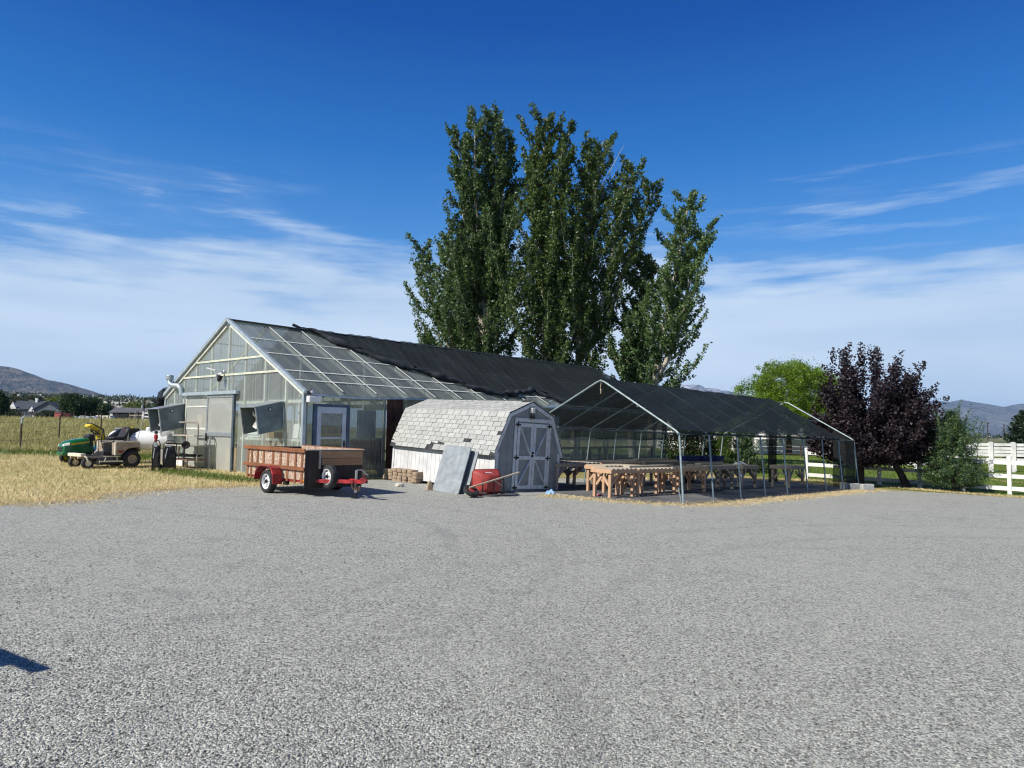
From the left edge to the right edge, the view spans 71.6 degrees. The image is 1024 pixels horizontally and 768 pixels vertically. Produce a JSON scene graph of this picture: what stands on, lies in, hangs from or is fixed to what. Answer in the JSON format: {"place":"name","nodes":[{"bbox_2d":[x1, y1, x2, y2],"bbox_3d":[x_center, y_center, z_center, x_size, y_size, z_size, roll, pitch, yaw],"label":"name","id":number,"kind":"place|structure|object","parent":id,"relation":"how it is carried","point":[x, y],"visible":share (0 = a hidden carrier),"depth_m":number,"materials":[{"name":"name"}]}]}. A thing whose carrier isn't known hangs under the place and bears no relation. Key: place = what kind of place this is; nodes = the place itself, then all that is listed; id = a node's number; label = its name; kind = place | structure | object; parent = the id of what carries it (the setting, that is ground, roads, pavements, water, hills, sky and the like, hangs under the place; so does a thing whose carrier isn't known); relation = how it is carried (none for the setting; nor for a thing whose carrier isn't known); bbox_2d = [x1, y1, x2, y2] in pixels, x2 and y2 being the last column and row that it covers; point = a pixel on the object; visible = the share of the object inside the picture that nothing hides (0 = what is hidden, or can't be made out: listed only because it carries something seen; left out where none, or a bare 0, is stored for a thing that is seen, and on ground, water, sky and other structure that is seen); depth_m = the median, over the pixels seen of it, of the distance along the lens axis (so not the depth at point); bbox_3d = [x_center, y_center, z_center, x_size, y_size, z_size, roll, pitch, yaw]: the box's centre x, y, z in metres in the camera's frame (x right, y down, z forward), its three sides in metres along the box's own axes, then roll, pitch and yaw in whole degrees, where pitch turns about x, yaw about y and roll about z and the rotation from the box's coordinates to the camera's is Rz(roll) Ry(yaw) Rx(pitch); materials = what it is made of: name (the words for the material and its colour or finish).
{"place":"outdoors","nodes":[
{"label":"outdoors","id":0,"kind":"place"},
{"bbox_2d":[0,366,105,395],"bbox_3d":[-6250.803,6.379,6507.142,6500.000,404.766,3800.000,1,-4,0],"label":"hill","id":1,"kind":"structure","parent":0,"point":[13,380],"depth_m":6339.09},
{"bbox_2d":[0,451,290,505],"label":"dry lawn","id":2,"kind":"structure","parent":0,"point":[58,483],"depth_m":17.73,"materials":[{"name":"yellow plant"}]},
{"bbox_2d":[0,447,180,460],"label":"green fringe","id":3,"kind":"object","parent":2,"relation":"on","point":[53,453],"visible":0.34,"depth_m":27.59,"materials":[{"name":"green plant"}]},
{"bbox_2d":[56,423,140,462],"bbox_3d":[-13.920,1.996,24.019,1.297,1.338,2.412,-2,-5,38],"label":"lawn tractor","id":4,"kind":"object","parent":2,"relation":"on","point":[78,445],"visible":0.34,"depth_m":23.53,"materials":[{"name":"green paint"}]},
{"bbox_2d":[68,427,140,468],"bbox_3d":[-12.598,1.955,22.002,1.300,1.265,1.750,-2,-5,37],"label":"riding mower","id":5,"kind":"object","parent":2,"relation":"on","point":[116,451],"visible":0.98,"depth_m":21.88,"materials":[{"name":"beige paint"}]},
{"bbox_2d":[108,427,178,463],"bbox_3d":[-12.883,2.155,24.788,2.300,1.310,0.670,1,-4,-7],"label":"propane tank","id":6,"kind":"object","parent":2,"relation":"on","point":[146,439],"visible":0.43,"depth_m":24.57,"materials":[{"name":"white metal"}]},
{"bbox_2d":[154,431,157,468],"bbox_3d":[-10.751,2.013,21.404,0.119,1.200,0.119,1,-4,0],"label":"hand pump","id":7,"kind":"object","parent":2,"relation":"on","point":[155,436],"visible":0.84,"depth_m":21.39,"materials":[{"name":"metal"}]},
{"bbox_2d":[151,440,161,470],"bbox_3d":[-10.587,2.138,21.157,0.250,0.930,0.295,2,-4,-17],"label":"folded cart","id":8,"kind":"object","parent":2,"relation":"on","point":[156,454],"visible":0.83,"depth_m":21.05,"materials":[{"name":"black plastic"}]},
{"bbox_2d":[161,440,189,469],"bbox_3d":[-10.104,2.163,21.350,0.744,0.932,0.295,3,-4,-29],"label":"folded cart","id":9,"kind":"object","parent":2,"relation":"on","point":[169,455],"visible":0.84,"depth_m":21.18,"materials":[{"name":"black plastic"}]},
{"bbox_2d":[165,421,210,469],"bbox_3d":[-10.470,2.005,22.904,1.578,1.588,0.762,-2,-5,40],"label":"plant rack","id":10,"kind":"object","parent":2,"relation":"on","point":[184,454],"visible":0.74,"depth_m":22.53,"materials":[{"name":"metal"}]},
{"bbox_2d":[134,467,259,482],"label":"green weeds","id":11,"kind":"object","parent":2,"relation":"on","point":[183,473],"visible":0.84,"depth_m":19.57,"materials":[{"name":"green plant"}]},
{"bbox_2d":[0,415,291,454],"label":"field grass","id":12,"kind":"structure","parent":0,"point":[32,427],"depth_m":44.54,"materials":[{"name":"plant"}]},
{"bbox_2d":[233,444,247,470],"bbox_3d":[-8.842,2.362,22.778,0.700,0.868,0.400,-2,-5,40],"label":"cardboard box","id":13,"kind":"object","parent":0,"point":[237,457],"visible":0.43,"depth_m":22.49,"materials":[{"name":"beige cardboard"}]},
{"bbox_2d":[0,478,1023,767],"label":"gravel yard","id":14,"kind":"structure","parent":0,"point":[962,538],"depth_m":5.79,"materials":[{"name":"grey gravel"}]},
{"bbox_2d":[0,481,303,509],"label":"straw edge","id":15,"kind":"object","parent":14,"relation":"on","point":[82,498],"visible":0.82,"depth_m":14.44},
{"bbox_2d":[243,445,367,497],"bbox_3d":[-4.486,1.977,16.278,3.780,1.034,2.060,-2,-5,41],"label":"utility trailer","id":16,"kind":"object","parent":14,"relation":"on","point":[308,466],"visible":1,"depth_m":15.77,"materials":[{"name":"red paint"}]},
{"bbox_2d":[411,479,423,482],"bbox_3d":[-2.673,2.728,20.030,0.228,0.098,0.336,-3,-5,43],"label":"retaining block","id":17,"kind":"object","parent":14,"relation":"on","point":[416,481],"depth_m":19.92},
{"bbox_2d":[412,476,422,478],"bbox_3d":[-2.637,2.627,20.012,0.336,0.098,0.222,4,-5,-39],"label":"retaining block","id":18,"kind":"object","parent":17,"relation":"on","point":[417,477],"depth_m":19.90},
{"bbox_2d":[412,472,422,475],"bbox_3d":[-2.634,2.527,20.012,0.336,0.098,0.226,4,-5,-39],"label":"retaining block","id":19,"kind":"object","parent":18,"relation":"on","point":[417,473],"depth_m":19.91,"materials":[{"name":"beige concrete"}]},
{"bbox_2d":[426,480,432,489],"bbox_3d":[-2.083,2.573,17.956,0.184,0.261,0.110,6,-13,-28],"label":"split block","id":20,"kind":"object","parent":14,"relation":"on","point":[429,485],"depth_m":17.91,"materials":[{"name":"beige stone"}]},
{"bbox_2d":[433,445,470,493],"bbox_3d":[-1.464,2.125,17.636,1.020,1.200,0.119,-1,-21,46],"label":"folding table","id":21,"kind":"object","parent":14,"relation":"on","point":[452,469],"visible":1,"depth_m":17.57,"materials":[{"name":"grey plastic"}]},
{"bbox_2d":[459,451,478,494],"bbox_3d":[-1.293,2.188,17.619,1.000,1.140,0.041,-1,-21,46],"label":"folded table top","id":22,"kind":"object","parent":14,"relation":"on","point":[471,465],"visible":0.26,"depth_m":17.36,"materials":[{"name":"grey plastic"}]},
{"bbox_2d":[390,399,563,491],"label":"garden shed","id":23,"kind":"structure","parent":14,"relation":"on","point":[505,437],"depth_m":18.96,"materials":[{"name":"grey paint"}]},
{"bbox_2d":[512,422,533,489],"bbox_3d":[0.284,1.876,18.413,0.654,1.740,0.091,7,-5,-42],"label":"door","id":24,"kind":"structure","parent":23,"relation":"in","point":[525,431],"depth_m":18.44,"materials":[{"name":"grey paint"}]},
{"bbox_2d":[530,424,551,488],"bbox_3d":[0.774,1.927,18.853,0.654,1.740,0.090,7,-5,-42],"label":"door","id":25,"kind":"structure","parent":23,"relation":"in","point":[541,431],"depth_m":18.83,"materials":[{"name":"grey paint"}]},
{"bbox_2d":[463,469,519,496],"bbox_3d":[-0.486,2.351,16.859,1.577,0.631,0.613,4,-5,-38],"label":"wheelbarrow","id":26,"kind":"object","parent":14,"relation":"on","point":[486,482],"visible":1,"depth_m":16.84,"materials":[{"name":"red paint"}]},
{"bbox_2d":[548,478,849,504],"bbox_3d":[5.910,3.236,22.221,12.443,0.254,6.002,4,-5,-44],"label":"ground cloth","id":27,"kind":"object","parent":14,"relation":"on","point":[695,493],"visible":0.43,"depth_m":20.54,"materials":[{"name":"black fabric"}]},
{"bbox_2d":[554,460,599,489],"bbox_3d":[1.436,2.590,20.233,1.880,0.762,1.230,6,-5,-44],"label":"plant bench","id":28,"kind":"object","parent":27,"relation":"on","point":[567,464],"visible":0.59,"depth_m":19.79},
{"bbox_2d":[572,460,641,487],"bbox_3d":[2.896,2.736,21.701,2.030,0.762,1.180,6,-5,-44],"label":"plant bench","id":29,"kind":"object","parent":27,"relation":"on","point":[576,472],"visible":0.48,"depth_m":21.38,"materials":[{"name":"brown wood"}]},
{"bbox_2d":[584,464,639,492],"bbox_3d":[2.871,2.622,19.805,1.830,0.742,0.710,6,-5,-44],"label":"plant bench","id":30,"kind":"object","parent":27,"relation":"on","point":[588,467],"visible":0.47,"depth_m":19.36,"materials":[{"name":"brown wood"}]},
{"bbox_2d":[591,467,637,497],"bbox_3d":[2.584,2.493,17.984,1.100,0.742,0.650,6,-5,-44],"label":"plant bench","id":31,"kind":"object","parent":27,"relation":"on","point":[612,479],"visible":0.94,"depth_m":17.80,"materials":[{"name":"brown wood"}]},
{"bbox_2d":[617,459,678,485],"bbox_3d":[4.428,2.874,23.168,1.980,0.782,1.130,6,-5,-44],"label":"plant bench","id":32,"kind":"object","parent":27,"relation":"on","point":[658,462],"visible":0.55,"depth_m":22.86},
{"bbox_2d":[633,458,669,459],"bbox_3d":[4.546,2.445,23.073,1.800,0.051,0.200,6,-6,-45],"label":"loose plank","id":33,"kind":"object","parent":32,"relation":"on","point":[651,459],"visible":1,"depth_m":22.98,"materials":[{"name":"grey wood"}]},
{"bbox_2d":[620,467,678,495],"bbox_3d":[3.681,2.607,19.059,1.900,0.732,0.650,6,-5,-44],"label":"plant bench","id":34,"kind":"object","parent":27,"relation":"on","point":[657,472],"visible":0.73,"depth_m":18.87,"materials":[{"name":"brown wood"}]},
{"bbox_2d":[623,464,674,467],"bbox_3d":[3.762,2.239,19.382,0.200,0.052,2.200,-3,-6,44],"label":"loose plank","id":35,"kind":"object","parent":34,"relation":"on","point":[636,466],"visible":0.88,"depth_m":19.06,"materials":[{"name":"beige wood"}]},
{"bbox_2d":[661,465,707,492],"bbox_3d":[4.928,2.729,20.346,1.530,0.742,0.660,6,-5,-44],"label":"plant bench","id":36,"kind":"object","parent":27,"relation":"on","point":[689,469],"visible":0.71,"depth_m":20.44,"materials":[{"name":"brown wood"}]},
{"bbox_2d":[673,460,724,483],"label":"plant bench","id":37,"kind":"object","parent":27,"relation":"on","point":[693,462],"visible":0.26,"depth_m":24.33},
{"bbox_2d":[676,455,701,460],"bbox_3d":[6.025,2.524,24.126,1.118,0.172,0.367,4,-5,-44],"label":"blue tray","id":38,"kind":"object","parent":37,"relation":"on","point":[691,458],"visible":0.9,"depth_m":23.93,"materials":[{"name":"plastic"}]},
{"bbox_2d":[701,455,715,460],"bbox_3d":[6.759,2.595,24.803,0.919,0.172,0.367,4,-5,-44],"label":"blue tray","id":39,"kind":"object","parent":37,"relation":"on","point":[705,458],"visible":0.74,"depth_m":24.62,"materials":[{"name":"plastic"}]},
{"bbox_2d":[549,378,858,503],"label":"shade house","id":40,"kind":"structure","parent":27,"relation":"on","point":[618,405],"depth_m":21.40,"materials":[{"name":"fabric"}]},
{"bbox_2d":[686,464,735,489],"bbox_3d":[6.076,2.845,21.668,1.830,0.762,0.680,6,-5,-44],"label":"plant bench","id":41,"kind":"object","parent":27,"relation":"on","point":[718,473],"visible":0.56,"depth_m":21.62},
{"bbox_2d":[694,462,722,464],"bbox_3d":[6.008,2.425,21.653,0.200,0.050,1.400,-3,-6,44],"label":"loose plank","id":42,"kind":"object","parent":41,"relation":"on","point":[708,463],"visible":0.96,"depth_m":21.39,"materials":[{"name":"grey wood"}]},
{"bbox_2d":[723,464,758,488],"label":"plant bench","id":43,"kind":"object","parent":27,"relation":"on","point":[752,474],"visible":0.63,"depth_m":22.54,"materials":[{"name":"brown wood"}]},
{"bbox_2d":[770,464,804,487],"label":"plant bench","id":44,"kind":"object","parent":27,"relation":"on","point":[789,468],"visible":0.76,"depth_m":23.87,"materials":[{"name":"brown wood"}]},
{"bbox_2d":[536,488,891,508],"bbox_3d":[7.107,3.091,19.706,14.236,0.294,3.950,3,-4,-33],"label":"straw strip","id":45,"kind":"object","parent":14,"relation":"on","point":[801,496],"visible":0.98,"depth_m":17.69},
{"bbox_2d":[848,483,859,489],"bbox_3d":[11.433,3.433,23.782,0.400,0.200,0.200,2,-4,-20],"label":"cinder block","id":46,"kind":"object","parent":14,"relation":"on","point":[852,486],"depth_m":23.69,"materials":[{"name":"grey concrete"}]},
{"bbox_2d":[860,484,873,489],"bbox_3d":[11.852,3.443,23.717,0.400,0.200,0.200,1,-4,-9],"label":"cinder block","id":47,"kind":"object","parent":14,"relation":"on","point":[867,486],"depth_m":23.63,"materials":[{"name":"grey concrete"}]},
{"bbox_2d":[0,0,1023,422],"label":"sky","id":48,"kind":"structure","parent":0,"point":[171,170],"materials":[{"name":"blue"}]},
{"bbox_2d":[19,393,1021,498],"bbox_3d":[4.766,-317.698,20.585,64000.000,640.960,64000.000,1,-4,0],"label":"ground","id":49,"kind":"structure","parent":0,"point":[580,474],"depth_m":34.09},
{"bbox_2d":[0,390,12,416],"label":"broadleaf tree","id":50,"kind":"object","parent":49,"relation":"on","point":[4,403],"visible":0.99,"depth_m":129.87,"materials":[{"name":"green plant"}]},
{"bbox_2d":[0,409,23,416],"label":"broadleaf tree","id":51,"kind":"object","parent":49,"relation":"on","point":[12,412],"visible":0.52,"depth_m":149.75,"materials":[{"name":"green plant"}]},
{"bbox_2d":[8,395,25,409],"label":"broadleaf tree","id":52,"kind":"object","parent":49,"relation":"on","point":[15,399],"visible":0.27,"depth_m":204.55,"materials":[{"name":"green plant"}]},
{"bbox_2d":[21,393,46,400],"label":"broadleaf tree","id":53,"kind":"object","parent":49,"relation":"on","point":[30,396],"visible":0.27,"depth_m":298.91,"materials":[{"name":"green plant"}]},
{"bbox_2d":[10,398,65,416],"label":"house","id":54,"kind":"structure","parent":49,"relation":"on","point":[29,407],"depth_m":196.53,"materials":[{"name":"grey stone"}]},
{"bbox_2d":[33,409,55,417],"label":"broadleaf tree","id":55,"kind":"object","parent":49,"relation":"on","point":[45,412],"visible":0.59,"depth_m":149.07,"materials":[{"name":"green plant"}]},
{"bbox_2d":[44,395,65,401],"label":"broadleaf tree","id":56,"kind":"object","parent":49,"relation":"on","point":[52,399],"visible":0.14,"depth_m":220.46,"materials":[{"name":"green plant"}]},
{"bbox_2d":[5,411,117,418],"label":"hedge","id":57,"kind":"object","parent":49,"relation":"on","point":[63,415],"visible":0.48,"depth_m":77.31,"materials":[{"name":"green plant"}]},
{"bbox_2d":[54,412,72,418],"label":"cargo box","id":58,"kind":"object","parent":49,"relation":"on","point":[68,415],"visible":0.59,"depth_m":99.68,"materials":[{"name":"red"}]},
{"bbox_2d":[0,411,139,446],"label":"wire fence","id":59,"kind":"object","parent":49,"relation":"on","point":[60,418],"visible":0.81,"depth_m":33.54,"materials":[{"name":"metal"}]},
{"bbox_2d":[56,392,93,415],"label":"broadleaf tree","id":60,"kind":"object","parent":49,"relation":"on","point":[75,403],"visible":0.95,"depth_m":158.53,"materials":[{"name":"green plant"}]},
{"bbox_2d":[76,397,103,415],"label":"broadleaf tree","id":61,"kind":"object","parent":49,"relation":"on","point":[96,401],"visible":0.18,"depth_m":163.01,"materials":[{"name":"green plant"}]},
{"bbox_2d":[88,402,115,416],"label":"broadleaf tree","id":62,"kind":"object","parent":49,"relation":"on","point":[104,408],"visible":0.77,"depth_m":160.57,"materials":[{"name":"green plant"}]},
{"bbox_2d":[108,408,148,419],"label":"stable","id":63,"kind":"structure","parent":49,"relation":"on","point":[121,412],"depth_m":147.81,"materials":[{"name":"white plastic"}]},
{"bbox_2d":[120,401,148,407],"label":"broadleaf tree","id":64,"kind":"object","parent":49,"relation":"on","point":[137,405],"visible":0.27,"depth_m":188.73,"materials":[{"name":"green plant"}]},
{"bbox_2d":[141,397,242,411],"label":"broadleaf tree","id":65,"kind":"object","parent":49,"relation":"on","point":[143,406],"visible":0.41,"depth_m":129.92,"materials":[{"name":"green plant"}]},
{"bbox_2d":[148,318,666,477],"bbox_3d":[-2.547,1.191,30.138,9.137,5.444,21.901,-2,-5,40],"label":"greenhouse","id":66,"kind":"object","parent":49,"relation":"on","point":[264,374],"visible":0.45,"depth_m":22.89,"materials":[{"name":"glass"}]},
{"bbox_2d":[159,429,175,436],"bbox_3d":[-11.829,1.497,24.380,0.678,0.260,0.678,-28,25,-2],"label":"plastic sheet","id":67,"kind":"object","parent":66,"relation":"attached to","point":[163,433],"visible":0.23,"depth_m":24.13,"materials":[{"name":"plastic"}]},
{"bbox_2d":[184,396,206,467],"bbox_3d":[-10.564,1.640,23.736,1.540,2.440,0.010,-2,-5,40],"label":"door panel","id":68,"kind":"structure","parent":66,"relation":"in","point":[194,414],"depth_m":23.75,"materials":[{"name":"grey metal"}]},
{"bbox_2d":[204,394,235,471],"bbox_3d":[-9.322,1.599,22.588,1.800,2.550,0.091,-2,-5,40],"label":"sliding door","id":69,"kind":"structure","parent":66,"relation":"in","point":[220,410],"depth_m":22.57,"materials":[{"name":"metal"}]},
{"bbox_2d":[265,432,288,445],"bbox_3d":[-6.996,1.913,20.938,1.420,0.980,0.022,-2,-5,40],"label":"plywood panel","id":70,"kind":"object","parent":66,"relation":"attached to","point":[275,435],"visible":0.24,"depth_m":20.90,"materials":[{"name":"beige wood"}]},
{"bbox_2d":[288,426,293,437],"bbox_3d":[-6.356,1.383,20.442,0.170,0.360,0.020,-2,-13,40],"label":"white card","id":71,"kind":"object","parent":66,"relation":"on","point":[291,431],"visible":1,"depth_m":20.42,"materials":[{"name":"white paper"}]},
{"bbox_2d":[292,424,299,437],"bbox_3d":[-6.156,1.342,20.255,0.280,0.420,0.020,-2,-11,40],"label":"white card","id":72,"kind":"object","parent":66,"relation":"on","point":[296,430],"visible":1,"depth_m":20.24,"materials":[{"name":"white paper"}]},
{"bbox_2d":[316,407,346,447],"bbox_3d":[-5.171,1.713,20.358,0.122,2.100,1.000,-2,-5,40],"label":"door","id":73,"kind":"structure","parent":66,"relation":"in","point":[331,421],"depth_m":20.41,"materials":[{"name":"blue paint"}]},
{"bbox_2d":[155,323,614,408],"bbox_3d":[-2.437,0.089,30.625,9.279,3.450,21.250,-2,-5,40],"label":"shade net","id":74,"kind":"object","parent":66,"relation":"on","point":[502,375],"visible":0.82,"depth_m":28.56,"materials":[{"name":"black fabric"}]},
{"bbox_2d":[420,326,437,345],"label":"poplar tree","id":75,"kind":"object","parent":49,"relation":"on","point":[424,335],"visible":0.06,"depth_m":45.94,"materials":[{"name":"green plant"}]},
{"bbox_2d":[403,216,500,349],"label":"poplar tree","id":76,"kind":"object","parent":49,"relation":"on","point":[449,333],"visible":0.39,"depth_m":44.59,"materials":[{"name":"green plant"}]},
{"bbox_2d":[418,100,551,355],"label":"poplar tree","id":77,"kind":"object","parent":49,"relation":"on","point":[495,224],"visible":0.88,"depth_m":43.02,"materials":[{"name":"green plant"}]},
{"bbox_2d":[6,393,992,437],"bbox_3d":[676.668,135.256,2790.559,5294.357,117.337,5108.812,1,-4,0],"label":"houses","id":78,"kind":"structure","parent":49,"relation":"on","point":[112,402],"depth_m":673.54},
{"bbox_2d":[0,389,1012,438],"bbox_3d":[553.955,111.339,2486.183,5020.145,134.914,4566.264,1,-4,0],"label":"trees","id":79,"kind":"object","parent":49,"relation":"on","point":[115,398],"visible":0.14,"depth_m":1080.92,"materials":[{"name":"green plant"}]},
{"bbox_2d":[491,102,587,362],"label":"poplar tree","id":80,"kind":"object","parent":49,"relation":"on","point":[542,286],"visible":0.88,"depth_m":41.90,"materials":[{"name":"green plant"}]},
{"bbox_2d":[537,130,664,371],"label":"poplar tree","id":81,"kind":"object","parent":49,"relation":"on","point":[583,247],"visible":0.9,"depth_m":43.11,"materials":[{"name":"green plant"}]},
{"bbox_2d":[667,431,734,450],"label":"house","id":82,"kind":"structure","parent":49,"relation":"on","point":[695,441],"depth_m":82.29,"materials":[{"name":"white plastic"}]},
{"bbox_2d":[581,475,832,485],"bbox_3d":[7.281,3.551,26.559,10.634,0.265,5.034,2,-4,-10],"label":"straw behind","id":83,"kind":"object","parent":49,"relation":"on","point":[709,476],"visible":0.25,"depth_m":26.59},
{"bbox_2d":[755,434,804,450],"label":"barn","id":84,"kind":"structure","parent":49,"relation":"on","point":[783,438],"depth_m":88.53,"materials":[{"name":"white plastic"}]},
{"bbox_2d":[680,385,824,415],"bbox_3d":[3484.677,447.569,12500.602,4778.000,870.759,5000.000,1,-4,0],"label":"snowy mountain","id":85,"kind":"structure","parent":0,"point":[697,387],"depth_m":12280.15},
{"bbox_2d":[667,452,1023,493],"bbox_3d":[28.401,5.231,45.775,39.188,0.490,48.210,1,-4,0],"label":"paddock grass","id":86,"kind":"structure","parent":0,"point":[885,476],"depth_m":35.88,"materials":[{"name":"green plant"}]},
{"bbox_2d":[668,451,1023,497],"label":"paddock","id":87,"kind":"structure","parent":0,"point":[1020,493],"depth_m":34.27,"materials":[{"name":"green plant"}]},
{"bbox_2d":[587,252,666,384],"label":"poplar tree","id":88,"kind":"object","parent":87,"relation":"on","point":[626,324],"visible":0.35,"depth_m":43.33,"materials":[{"name":"green plant"}]},
{"bbox_2d":[592,189,722,387],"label":"poplar tree","id":89,"kind":"object","parent":87,"relation":"on","point":[666,335],"visible":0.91,"depth_m":42.10,"materials":[{"name":"green plant"}]},
{"bbox_2d":[656,431,720,459],"bbox_3d":[8.880,2.734,34.155,3.927,2.988,2.167,1,-4,0],"label":"shrub","id":90,"kind":"object","parent":87,"relation":"on","point":[690,449],"visible":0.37,"depth_m":33.83,"materials":[{"name":"green plant"}]},
{"bbox_2d":[714,432,736,463],"bbox_3d":[10.054,2.983,33.483,1.340,2.482,1.360,1,-4,0],"label":"arborvitae","id":91,"kind":"object","parent":87,"relation":"on","point":[727,443],"visible":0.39,"depth_m":33.30,"materials":[{"name":"green plant"}]},
{"bbox_2d":[726,433,760,470],"bbox_3d":[10.895,2.990,33.693,1.781,2.556,1.737,1,-4,0],"label":"arborvitae","id":92,"kind":"object","parent":87,"relation":"on","point":[746,447],"visible":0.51,"depth_m":33.44,"materials":[{"name":"green plant"}]},
{"bbox_2d":[724,456,767,471],"bbox_3d":[10.761,3.800,32.849,2.531,0.957,1.149,1,-4,0],"label":"shrub","id":93,"kind":"object","parent":87,"relation":"on","point":[732,461],"visible":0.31,"depth_m":32.73,"materials":[{"name":"green plant"}]},
{"bbox_2d":[732,438,819,453],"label":"rail fence","id":94,"kind":"object","parent":87,"relation":"on","point":[779,443],"visible":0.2,"depth_m":72.98,"materials":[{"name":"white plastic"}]},
{"bbox_2d":[726,354,839,454],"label":"willow tree","id":95,"kind":"object","parent":87,"relation":"on","point":[801,382],"visible":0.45,"depth_m":68.83,"materials":[{"name":"green plant"}]},
{"bbox_2d":[783,444,818,457],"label":"rail fence","id":96,"kind":"object","parent":87,"relation":"on","point":[800,449],"visible":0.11,"depth_m":63.58,"materials":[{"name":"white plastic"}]},
{"bbox_2d":[805,342,949,487],"bbox_3d":[13.592,1.168,26.640,5.053,5.560,5.159,1,-4,0],"label":"plum tree","id":97,"kind":"object","parent":87,"relation":"on","point":[893,426],"visible":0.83,"depth_m":25.62,"materials":[{"name":"purple plant"}]},
{"bbox_2d":[749,478,1023,497],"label":"straw by fence","id":98,"kind":"object","parent":87,"relation":"on","point":[931,489],"visible":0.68,"depth_m":24.71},
{"bbox_2d":[804,448,1023,494],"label":"rail fence","id":99,"kind":"object","parent":87,"relation":"on","point":[1009,476],"visible":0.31,"depth_m":26.11,"materials":[{"name":"white plastic"}]},
{"bbox_2d":[912,399,998,491],"bbox_3d":[15.527,2.188,24.951,2.555,3.344,2.673,1,-4,0],"label":"juniper shrub","id":100,"kind":"object","parent":87,"relation":"on","point":[954,438],"visible":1,"depth_m":24.60,"materials":[{"name":"green plant"}]},
{"bbox_2d":[966,442,1023,471],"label":"rail fence","id":101,"kind":"object","parent":87,"relation":"on","point":[990,450],"visible":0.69,"depth_m":42.50,"materials":[{"name":"white plastic"}]},
{"bbox_2d":[993,409,1023,458],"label":"conifer tree","id":102,"kind":"object","parent":87,"relation":"on","point":[1016,430],"visible":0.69,"depth_m":54.85,"materials":[{"name":"green plant"}]},
{"bbox_2d":[923,400,1023,435],"bbox_3d":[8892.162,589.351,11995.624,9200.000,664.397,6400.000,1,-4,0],"label":"mountain","id":103,"kind":"structure","parent":0,"point":[997,418],"depth_m":10676.18,"materials":[{"name":"grey stone"}]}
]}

